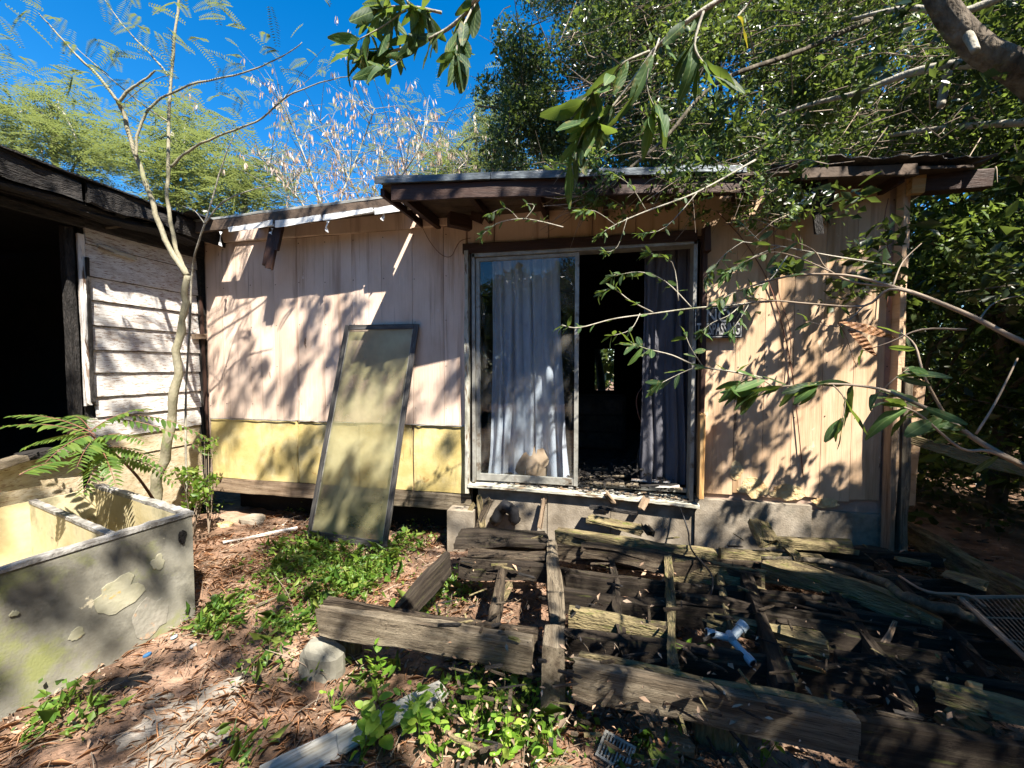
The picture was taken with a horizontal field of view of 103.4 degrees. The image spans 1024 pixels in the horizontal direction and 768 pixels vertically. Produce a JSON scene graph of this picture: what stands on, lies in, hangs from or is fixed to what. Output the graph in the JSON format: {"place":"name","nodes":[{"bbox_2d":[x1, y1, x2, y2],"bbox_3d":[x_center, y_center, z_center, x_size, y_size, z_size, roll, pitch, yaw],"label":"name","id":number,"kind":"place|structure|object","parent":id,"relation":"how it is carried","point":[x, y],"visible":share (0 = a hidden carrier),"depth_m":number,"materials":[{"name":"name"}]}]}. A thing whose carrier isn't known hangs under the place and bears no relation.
{"place":"outdoors","nodes":[
{"label":"outdoors","id":0,"kind":"place"},
{"bbox_2d":[0,0,999,372],"label":"sky","id":1,"kind":"structure","parent":0,"point":[83,17],"materials":[{"name":"blue"}]},
{"bbox_2d":[0,381,1023,767],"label":"ground","id":2,"kind":"structure","parent":0,"point":[996,549],"depth_m":2.26,"materials":[{"name":"soil"}]},
{"bbox_2d":[0,53,149,187],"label":"feathery tree","id":3,"kind":"object","parent":2,"relation":"on","point":[64,148],"visible":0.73,"depth_m":7.97,"materials":[{"name":"green plant"}]},
{"bbox_2d":[0,483,194,721],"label":"concrete tub","id":4,"kind":"object","parent":2,"relation":"on","point":[99,575],"visible":0.96,"depth_m":2.32,"materials":[{"name":"grey concrete"}]},
{"bbox_2d":[0,408,212,498],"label":"pinnate shrub","id":5,"kind":"object","parent":4,"relation":"in","point":[109,454],"visible":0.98,"depth_m":2.74,"materials":[{"name":"green plant"}]},
{"bbox_2d":[0,144,226,515],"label":"burnt building","id":6,"kind":"structure","parent":2,"relation":"on","point":[91,277],"depth_m":3.66,"materials":[{"name":"white wood"}]},
{"bbox_2d":[102,671,151,692],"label":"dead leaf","id":7,"kind":"object","parent":2,"relation":"on","point":[128,682],"visible":0.93,"depth_m":2.15,"materials":[{"name":"black plant"}]},
{"bbox_2d":[42,81,261,216],"bbox_3d":[-6.961,-2.383,8.199,4.573,7.318,3.193,0,2,12],"label":"feathery tree","id":8,"kind":"object","parent":2,"relation":"on","point":[179,203],"visible":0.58,"depth_m":7.48,"materials":[{"name":"green plant"}]},
{"bbox_2d":[130,692,173,706],"bbox_3d":[-1.823,1.602,2.054,0.174,0.036,0.067,-1,2,-20],"label":"crumbling sheet","id":9,"kind":"object","parent":2,"relation":"on","point":[169,696],"visible":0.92,"depth_m":2.05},
{"bbox_2d":[112,726,229,767],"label":"crumbling sheet","id":10,"kind":"object","parent":2,"relation":"on","point":[170,761],"visible":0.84,"depth_m":1.73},
{"bbox_2d":[0,0,346,499],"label":"sapling","id":11,"kind":"object","parent":2,"relation":"on","point":[156,489],"visible":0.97,"depth_m":3.14,"materials":[{"name":"grey plant"}]},
{"bbox_2d":[115,676,243,751],"bbox_3d":[-1.590,1.593,1.965,0.484,0.060,0.263,-2,3,-40],"label":"crumbling sheet","id":12,"kind":"object","parent":2,"relation":"on","point":[124,740],"visible":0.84,"depth_m":1.92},
{"bbox_2d":[166,465,222,535],"bbox_3d":[-2.897,1.066,3.693,0.426,0.745,0.529,-1,3,-32],"label":"corner shrub","id":13,"kind":"object","parent":2,"relation":"on","point":[198,486],"visible":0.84,"depth_m":3.73,"materials":[{"name":"green plant"}]},
{"bbox_2d":[194,435,219,532],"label":"corner shrub","id":14,"kind":"object","parent":2,"relation":"on","point":[215,442],"visible":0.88,"depth_m":3.86,"materials":[{"name":"green plant"}]},
{"bbox_2d":[197,680,243,704],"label":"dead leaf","id":15,"kind":"object","parent":2,"relation":"on","point":[208,696],"visible":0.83,"depth_m":2.06,"materials":[{"name":"beige plant"}]},
{"bbox_2d":[183,135,271,508],"bbox_3d":[-2.512,-0.267,3.391,1.241,3.432,0.219,1,2,23],"label":"sapling","id":16,"kind":"object","parent":2,"relation":"on","point":[206,220],"visible":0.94,"depth_m":3.53,"materials":[{"name":"brown plant"}]},
{"bbox_2d":[135,96,320,216],"bbox_3d":[-5.320,-1.948,7.577,3.049,6.502,3.054,0,2,12],"label":"feathery tree","id":17,"kind":"object","parent":2,"relation":"on","point":[254,197],"visible":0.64,"depth_m":7.22,"materials":[{"name":"green plant"}]},
{"bbox_2d":[238,513,265,524],"bbox_3d":[-2.714,1.430,4.242,0.251,0.102,0.193,0,2,12],"label":"stone","id":18,"kind":"object","parent":2,"relation":"on","point":[251,519],"visible":0.84,"depth_m":4.19,"materials":[{"name":"beige stone"}]},
{"bbox_2d":[223,527,297,542],"bbox_3d":[-2.360,1.425,3.822,0.611,0.036,0.037,1,1,-37],"label":"plank","id":19,"kind":"object","parent":2,"relation":"on","point":[273,532],"visible":0.97,"depth_m":3.84,"materials":[{"name":"white wood"}]},
{"bbox_2d":[259,723,354,767],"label":"plank","id":20,"kind":"object","parent":2,"relation":"on","point":[321,751],"visible":0.81,"depth_m":1.72,"materials":[{"name":"grey wood"}]},
{"bbox_2d":[158,24,481,207],"bbox_3d":[-2.600,-3.712,6.547,4.229,3.818,2.888,0,2,12],"label":"pod tree","id":21,"kind":"object","parent":2,"relation":"on","point":[296,160],"visible":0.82,"depth_m":6.41,"materials":[{"name":"beige plant"}]},
{"bbox_2d":[298,637,345,683],"bbox_3d":[-1.041,1.553,2.234,0.250,0.276,0.142,0,2,12],"label":"concrete lump","id":22,"kind":"object","parent":2,"relation":"on","point":[329,654],"visible":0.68,"depth_m":2.18,"materials":[{"name":"grey concrete"}]},
{"bbox_2d":[319,682,349,709],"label":"weed","id":23,"kind":"object","parent":2,"relation":"on","point":[336,707],"visible":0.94,"depth_m":2.00,"materials":[{"name":"green plant"}]},
{"bbox_2d":[10,494,686,767],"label":"ground weeds","id":24,"kind":"object","parent":2,"relation":"on","point":[653,754],"visible":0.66,"depth_m":2.50,"materials":[{"name":"green plant"}]},
{"bbox_2d":[307,324,418,551],"bbox_3d":[-1.427,0.467,3.734,1.136,2.048,0.260,0,2,12],"label":"screen door","id":25,"kind":"structure","parent":2,"relation":"on","point":[357,474],"depth_m":3.76,"materials":[{"name":"metal"}]},
{"bbox_2d":[349,700,379,763],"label":"weed","id":26,"kind":"object","parent":2,"relation":"on","point":[371,737],"visible":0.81,"depth_m":1.72,"materials":[{"name":"green plant"}]},
{"bbox_2d":[357,677,400,754],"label":"weed","id":27,"kind":"object","parent":2,"relation":"on","point":[368,721],"visible":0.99,"depth_m":1.77,"materials":[{"name":"green plant"}]},
{"bbox_2d":[365,638,392,692],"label":"weed","id":28,"kind":"object","parent":2,"relation":"on","point":[375,668],"visible":0.95,"depth_m":2.09,"materials":[{"name":"green plant"}]},
{"bbox_2d":[264,16,502,197],"bbox_3d":[-1.973,-3.964,7.321,4.451,4.078,2.984,1,3,26],"label":"pod tree","id":29,"kind":"object","parent":2,"relation":"on","point":[450,157],"visible":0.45,"depth_m":7.29,"materials":[{"name":"beige plant"}]},
{"bbox_2d":[335,680,449,754],"bbox_3d":[-0.555,1.570,1.922,0.529,0.042,0.119,-1,2,-37],"label":"plank","id":30,"kind":"object","parent":2,"relation":"on","point":[344,742],"visible":0.51,"depth_m":1.88,"materials":[{"name":"grey wood"}]},
{"bbox_2d":[393,680,422,711],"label":"weed","id":31,"kind":"object","parent":2,"relation":"on","point":[397,691],"visible":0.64,"depth_m":1.95,"materials":[{"name":"green plant"}]},
{"bbox_2d":[400,690,434,744],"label":"weed","id":32,"kind":"object","parent":2,"relation":"on","point":[417,712],"visible":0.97,"depth_m":1.78,"materials":[{"name":"green plant"}]},
{"bbox_2d":[420,717,451,766],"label":"weed","id":33,"kind":"object","parent":2,"relation":"on","point":[426,739],"visible":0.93,"depth_m":1.70,"materials":[{"name":"green plant"}]},
{"bbox_2d":[423,677,456,729],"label":"weed","id":34,"kind":"object","parent":2,"relation":"on","point":[439,709],"visible":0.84,"depth_m":1.86,"materials":[{"name":"green plant"}]},
{"bbox_2d":[390,61,535,174],"bbox_3d":[-0.939,-3.132,9.438,3.920,8.712,3.036,-1,3,-27],"label":"feathery tree","id":35,"kind":"object","parent":2,"relation":"on","point":[475,140],"visible":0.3,"depth_m":9.04,"materials":[{"name":"green plant"}]},
{"bbox_2d":[450,687,487,757],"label":"weed","id":36,"kind":"object","parent":2,"relation":"on","point":[467,718],"visible":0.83,"depth_m":1.75,"materials":[{"name":"green plant"}]},
{"bbox_2d":[465,677,493,722],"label":"weed","id":37,"kind":"object","parent":2,"relation":"on","point":[475,692],"visible":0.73,"depth_m":1.86,"materials":[{"name":"green plant"}]},
{"bbox_2d":[479,678,515,735],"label":"weed","id":38,"kind":"object","parent":2,"relation":"on","point":[489,727],"visible":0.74,"depth_m":1.83,"materials":[{"name":"green plant"}]},
{"bbox_2d":[0,499,1023,767],"bbox_3d":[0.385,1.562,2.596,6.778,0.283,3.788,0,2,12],"label":"needle litter","id":39,"kind":"object","parent":2,"relation":"on","point":[6,738],"visible":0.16,"depth_m":2.05,"materials":[{"name":"brown plant"}]},
{"bbox_2d":[482,711,543,766],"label":"weed","id":40,"kind":"object","parent":2,"relation":"on","point":[507,752],"visible":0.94,"depth_m":1.66,"materials":[{"name":"green plant"}]},
{"bbox_2d":[503,705,527,759],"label":"weed","id":41,"kind":"object","parent":2,"relation":"on","point":[516,724],"visible":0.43,"depth_m":1.71,"materials":[{"name":"green plant"}]},
{"bbox_2d":[522,685,540,714],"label":"weed","id":42,"kind":"object","parent":2,"relation":"on","point":[537,690],"visible":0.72,"depth_m":1.92,"materials":[{"name":"green plant"}]},
{"bbox_2d":[469,0,605,389],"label":"leafy tree","id":43,"kind":"object","parent":2,"relation":"on","point":[528,66],"visible":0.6,"depth_m":5.91,"materials":[{"name":"green plant"}]},
{"bbox_2d":[531,717,563,762],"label":"weed","id":44,"kind":"object","parent":2,"relation":"on","point":[538,750],"visible":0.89,"depth_m":1.69,"materials":[{"name":"green plant"}]},
{"bbox_2d":[165,152,999,569],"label":"pink house","id":45,"kind":"structure","parent":2,"relation":"on","point":[291,292],"depth_m":3.48,"materials":[{"name":"paint"}]},
{"bbox_2d":[475,497,492,527],"bbox_3d":[-0.256,1.160,3.578,0.080,0.329,0.050,23,-4,10],"label":"splinter","id":46,"kind":"object","parent":45,"relation":"on","point":[488,502],"visible":0.8,"depth_m":3.57,"materials":[{"name":"brown wood"}]},
{"bbox_2d":[489,499,520,525],"bbox_3d":[-0.063,1.121,3.522,0.279,0.242,0.139,0,2,12],"label":"black corrugated pipe","id":47,"kind":"object","parent":45,"relation":"attached to","point":[504,507],"visible":1,"depth_m":3.49,"materials":[{"name":"plastic"}]},
{"bbox_2d":[488,258,569,476],"bbox_3d":[0.154,-0.153,3.729,0.756,2.034,0.123,0,2,12],"label":"pale curtain","id":48,"kind":"object","parent":45,"relation":"hanging from","point":[528,412],"visible":0.96,"depth_m":3.71,"materials":[{"name":"fabric"}]},
{"bbox_2d":[515,445,548,475],"bbox_3d":[0.192,0.740,3.778,0.350,0.424,0.225,0,2,0],"label":"cloth bundle","id":49,"kind":"object","parent":45,"relation":"on","point":[534,464],"visible":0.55,"depth_m":3.73,"materials":[{"name":"beige fabric"}]},
{"bbox_2d":[537,498,546,528],"bbox_3d":[0.256,1.108,3.481,0.052,0.270,0.048,10,-9,11],"label":"splinter","id":50,"kind":"object","parent":45,"relation":"on","point":[541,513],"visible":1,"depth_m":3.47,"materials":[{"name":"brown wood"}]},
{"bbox_2d":[497,482,690,501],"bbox_3d":[0.673,0.917,3.501,1.646,0.070,0.180,0,2,12],"label":"sill rubble","id":51,"kind":"object","parent":45,"relation":"on","point":[632,491],"visible":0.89,"depth_m":3.44,"materials":[{"name":"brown wood"}]},
{"bbox_2d":[566,452,681,492],"bbox_3d":[1.046,0.792,3.883,0.999,0.177,1.070,0,2,12],"label":"charred rubble","id":52,"kind":"object","parent":45,"relation":"on","point":[598,475],"visible":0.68,"depth_m":3.58,"materials":[{"name":"brown wood"}]},
{"bbox_2d":[639,249,697,485],"bbox_3d":[1.343,-0.138,3.457,0.470,2.041,0.117,1,2,14],"label":"grey curtain","id":53,"kind":"object","parent":45,"relation":"hanging from","point":[663,445],"visible":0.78,"depth_m":3.47,"materials":[{"name":"fabric"}]},
{"bbox_2d":[693,306,742,338],"bbox_3d":[1.613,-0.484,3.166,0.354,0.252,0.007,0,2,12],"label":"warning sign","id":54,"kind":"object","parent":45,"relation":"attached to","point":[718,329],"visible":0.76,"depth_m":3.16,"materials":[{"name":"black metal"}]},
{"bbox_2d":[716,211,803,476],"bbox_3d":[1.923,-0.320,3.140,0.660,2.067,0.010,0,2,12],"label":"vine","id":55,"kind":"object","parent":45,"relation":"attached to","point":[784,336],"visible":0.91,"depth_m":3.11,"materials":[{"name":"brown plant"}]},
{"bbox_2d":[911,436,1023,475],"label":"branch","id":56,"kind":"object","parent":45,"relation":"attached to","point":[974,458],"visible":0.65,"depth_m":2.81,"materials":[{"name":"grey wood"}]},
{"bbox_2d":[152,186,1020,435],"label":"woodland","id":57,"kind":"object","parent":2,"relation":"on","point":[608,365],"visible":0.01,"depth_m":12.28,"materials":[{"name":"green plant"}]},
{"bbox_2d":[595,729,635,767],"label":"vent grille","id":58,"kind":"object","parent":2,"relation":"on","point":[618,739],"visible":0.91,"depth_m":1.72,"materials":[{"name":"metal"}]},
{"bbox_2d":[631,711,670,722],"bbox_3d":[0.666,1.592,1.949,0.190,0.109,0.149,0,2,12],"label":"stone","id":59,"kind":"object","parent":2,"relation":"on","point":[633,718],"visible":0.06,"depth_m":1.91,"materials":[{"name":"stone"}]},
{"bbox_2d":[635,717,695,767],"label":"rotten slab","id":60,"kind":"object","parent":2,"relation":"on","point":[682,739],"depth_m":1.77,"materials":[{"name":"black wood"}]},
{"bbox_2d":[315,521,1023,767],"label":"deck frame","id":61,"kind":"object","parent":2,"relation":"on","point":[831,727],"visible":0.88,"depth_m":2.06,"materials":[{"name":"brown wood"}]},
{"bbox_2d":[585,514,643,536],"bbox_3d":[0.801,1.102,3.177,0.440,0.066,0.118,5,4,26],"label":"loose plank","id":62,"kind":"object","parent":61,"relation":"on","point":[630,527],"visible":0.97,"depth_m":3.16,"materials":[{"name":"brown wood"}]},
{"bbox_2d":[589,505,636,515],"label":"loose plank","id":63,"kind":"object","parent":62,"relation":"on","point":[604,508],"visible":1,"depth_m":3.32,"materials":[{"name":"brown wood"}]},
{"bbox_2d":[679,506,713,594],"bbox_3d":[1.258,1.149,2.757,0.114,0.294,1.066,1,2,16],"label":"black cable","id":64,"kind":"object","parent":61,"relation":"on","point":[705,566],"visible":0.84,"depth_m":2.69,"materials":[{"name":"rubber"}]},
{"bbox_2d":[443,538,958,767],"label":"deck litter","id":65,"kind":"object","parent":61,"relation":"on","point":[806,764],"visible":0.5,"depth_m":1.67,"materials":[{"name":"brown plant"}]},
{"bbox_2d":[705,619,756,666],"bbox_3d":[1.059,1.241,1.965,0.214,0.124,0.202,0,2,12],"label":"pipe fitting","id":66,"kind":"object","parent":61,"relation":"on","point":[733,635],"visible":0.94,"depth_m":1.98,"materials":[{"name":"blue plastic"}]},
{"bbox_2d":[747,518,779,547],"bbox_3d":[1.807,1.069,2.914,0.139,0.064,0.250,0,23,11],"label":"loose plank","id":67,"kind":"object","parent":61,"relation":"on","point":[763,534],"visible":1,"depth_m":2.88,"materials":[{"name":"brown wood"}]},
{"bbox_2d":[792,648,825,673],"bbox_3d":[1.348,1.262,1.836,0.129,0.042,0.102,2,3,43],"label":"loose plank","id":68,"kind":"object","parent":61,"relation":"on","point":[807,666],"visible":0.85,"depth_m":1.82,"materials":[{"name":"brown wood"}]},
{"bbox_2d":[775,536,859,554],"bbox_3d":[2.108,1.125,2.847,0.537,0.073,0.130,0,2,10],"label":"loose plank","id":69,"kind":"object","parent":61,"relation":"on","point":[838,545],"visible":0.85,"depth_m":2.80,"materials":[{"name":"brown wood"}]},
{"bbox_2d":[761,556,986,627],"bbox_3d":[2.084,1.170,2.420,0.247,0.099,0.998,-2,3,-40],"label":"fallen branch","id":70,"kind":"object","parent":61,"relation":"on","point":[944,608],"visible":0.94,"depth_m":2.23,"materials":[{"name":"brown wood"}]},
{"bbox_2d":[894,556,931,567],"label":"loose plank","id":71,"kind":"object","parent":61,"relation":"on","point":[915,561],"visible":1,"depth_m":2.68,"materials":[{"name":"brown wood"}]},
{"bbox_2d":[909,379,925,505],"bbox_3d":[3.296,0.487,3.344,0.105,1.064,0.072,3,3,12],"label":"leaning post","id":72,"kind":"object","parent":61,"relation":"on","point":[919,393],"visible":0.27,"depth_m":3.31,"materials":[{"name":"pink paint"}]},
{"bbox_2d":[898,575,986,607],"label":"thin branch","id":73,"kind":"object","parent":61,"relation":"on","point":[948,593],"visible":1,"depth_m":2.19,"materials":[{"name":"brown wood"}]},
{"bbox_2d":[933,706,994,735],"bbox_3d":[1.819,1.365,1.622,0.136,0.082,0.124,0,2,1],"label":"loose plank","id":74,"kind":"object","parent":61,"relation":"on","point":[974,723],"visible":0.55,"depth_m":1.61,"materials":[{"name":"brown wood"}]},
{"bbox_2d":[941,570,988,590],"bbox_3d":[2.742,1.183,2.450,0.114,0.038,0.184,-1,3,-31],"label":"loose plank","id":75,"kind":"object","parent":61,"relation":"on","point":[977,583],"visible":1,"depth_m":2.43,"materials":[{"name":"brown wood"}]},
{"bbox_2d":[930,680,1023,725],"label":"loose plank","id":76,"kind":"object","parent":61,"relation":"on","point":[997,706],"visible":1,"depth_m":1.56,"materials":[{"name":"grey wood"}]},
{"bbox_2d":[957,595,1023,660],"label":"wire shelf","id":77,"kind":"object","parent":61,"relation":"on","point":[992,627],"visible":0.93,"depth_m":2.04,"materials":[{"name":"grey metal"}]},
{"bbox_2d":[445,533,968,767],"bbox_3d":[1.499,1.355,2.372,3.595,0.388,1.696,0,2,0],"label":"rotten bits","id":78,"kind":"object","parent":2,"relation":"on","point":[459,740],"visible":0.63,"depth_m":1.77,"materials":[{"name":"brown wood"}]},
{"bbox_2d":[436,535,1011,767],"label":"rotten bits","id":79,"kind":"object","parent":2,"relation":"on","point":[825,667],"visible":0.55,"depth_m":1.76,"materials":[{"name":"brown wood"}]},
{"bbox_2d":[465,0,1021,216],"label":"evergreen oak","id":80,"kind":"object","parent":2,"relation":"on","point":[564,70],"visible":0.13,"depth_m":5.37,"materials":[{"name":"green plant"}]},
{"bbox_2d":[753,739,785,766],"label":"weed","id":81,"kind":"object","parent":2,"relation":"on","point":[766,753],"visible":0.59,"depth_m":1.73,"materials":[{"name":"green plant"}]},
{"bbox_2d":[524,0,1023,314],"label":"overhanging tree","id":82,"kind":"object","parent":2,"relation":"on","point":[972,41],"visible":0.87,"depth_m":3.13,"materials":[{"name":"green plant"}]},
{"bbox_2d":[327,0,529,94],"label":"leafy branch","id":83,"kind":"object","parent":82,"relation":"attached to","point":[382,16],"visible":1,"depth_m":1.10,"materials":[{"name":"green plant"}]},
{"bbox_2d":[475,199,562,243],"bbox_3d":[0.056,-0.959,2.419,0.543,0.269,0.123,0,2,-9],"label":"leafy branch","id":84,"kind":"object","parent":82,"relation":"attached to","point":[489,215],"visible":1,"depth_m":2.40,"materials":[{"name":"green plant"}]},
{"bbox_2d":[540,0,744,208],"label":"leafy branch","id":85,"kind":"object","parent":82,"relation":"attached to","point":[590,123],"visible":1,"depth_m":0.91,"materials":[{"name":"green plant"}]},
{"bbox_2d":[553,245,766,344],"bbox_3d":[0.684,-0.387,1.793,1.118,0.468,0.218,-1,2,-13],"label":"leafy branch","id":86,"kind":"object","parent":82,"relation":"attached to","point":[647,253],"visible":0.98,"depth_m":1.79,"materials":[{"name":"green plant"}]},
{"bbox_2d":[571,159,755,258],"bbox_3d":[0.915,-1.047,2.346,1.226,0.673,0.141,0,2,-12],"label":"leafy branch","id":87,"kind":"object","parent":82,"relation":"attached to","point":[590,212],"visible":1,"depth_m":2.30,"materials":[{"name":"green plant"}]},
{"bbox_2d":[615,328,761,397],"bbox_3d":[0.628,-0.079,1.401,0.542,0.255,0.121,0,2,-6],"label":"leafy branch","id":88,"kind":"object","parent":82,"relation":"attached to","point":[656,385],"visible":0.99,"depth_m":1.39,"materials":[{"name":"green plant"}]},
{"bbox_2d":[703,219,894,314],"bbox_3d":[1.336,-0.534,1.871,0.935,0.454,0.160,0,2,-8],"label":"leafy branch","id":89,"kind":"object","parent":82,"relation":"attached to","point":[727,275],"visible":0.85,"depth_m":1.83,"materials":[{"name":"green plant"}]},
{"bbox_2d":[716,326,1023,473],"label":"leafy branch","id":90,"kind":"object","parent":82,"relation":"attached to","point":[745,392],"visible":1,"depth_m":1.09,"materials":[{"name":"green plant"}]},
{"bbox_2d":[838,321,894,363],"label":"dead fern frond","id":91,"kind":"object","parent":90,"relation":"hanging from","point":[863,342],"visible":1,"depth_m":1.23,"materials":[{"name":"brown plant"}]},
{"bbox_2d":[729,233,1023,363],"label":"leafy branch","id":92,"kind":"object","parent":82,"relation":"attached to","point":[980,320],"visible":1,"depth_m":1.39,"materials":[{"name":"green plant"}]},
{"bbox_2d":[868,0,1023,522],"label":"tree","id":93,"kind":"object","parent":2,"relation":"on","point":[1001,352],"visible":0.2,"depth_m":4.32,"materials":[{"name":"green plant"}]},
{"bbox_2d":[902,130,1023,540],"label":"undergrowth","id":94,"kind":"object","parent":2,"relation":"on","point":[940,363],"visible":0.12,"depth_m":4.25,"materials":[{"name":"green plant"}]},
{"bbox_2d":[905,102,1023,461],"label":"tree","id":95,"kind":"object","parent":2,"relation":"on","point":[934,405],"visible":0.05,"depth_m":6.74,"materials":[{"name":"green plant"}]},
{"bbox_2d":[930,0,1023,320],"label":"tree","id":96,"kind":"object","parent":2,"relation":"on","point":[1013,306],"visible":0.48,"depth_m":3.03,"materials":[{"name":"green plant"}]},
{"bbox_2d":[565,393,625,449],"bbox_3d":[1.086,0.478,5.298,0.750,0.680,0.430,0,2,12],"label":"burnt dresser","id":97,"kind":"object","parent":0,"point":[601,421],"visible":0.98,"depth_m":5.09,"materials":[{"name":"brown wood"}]},
{"bbox_2d":[881,620,896,646],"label":"loose plank","id":98,"kind":"object","parent":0,"point":[888,635],"visible":1,"depth_m":2.02,"materials":[{"name":"grey wood"}]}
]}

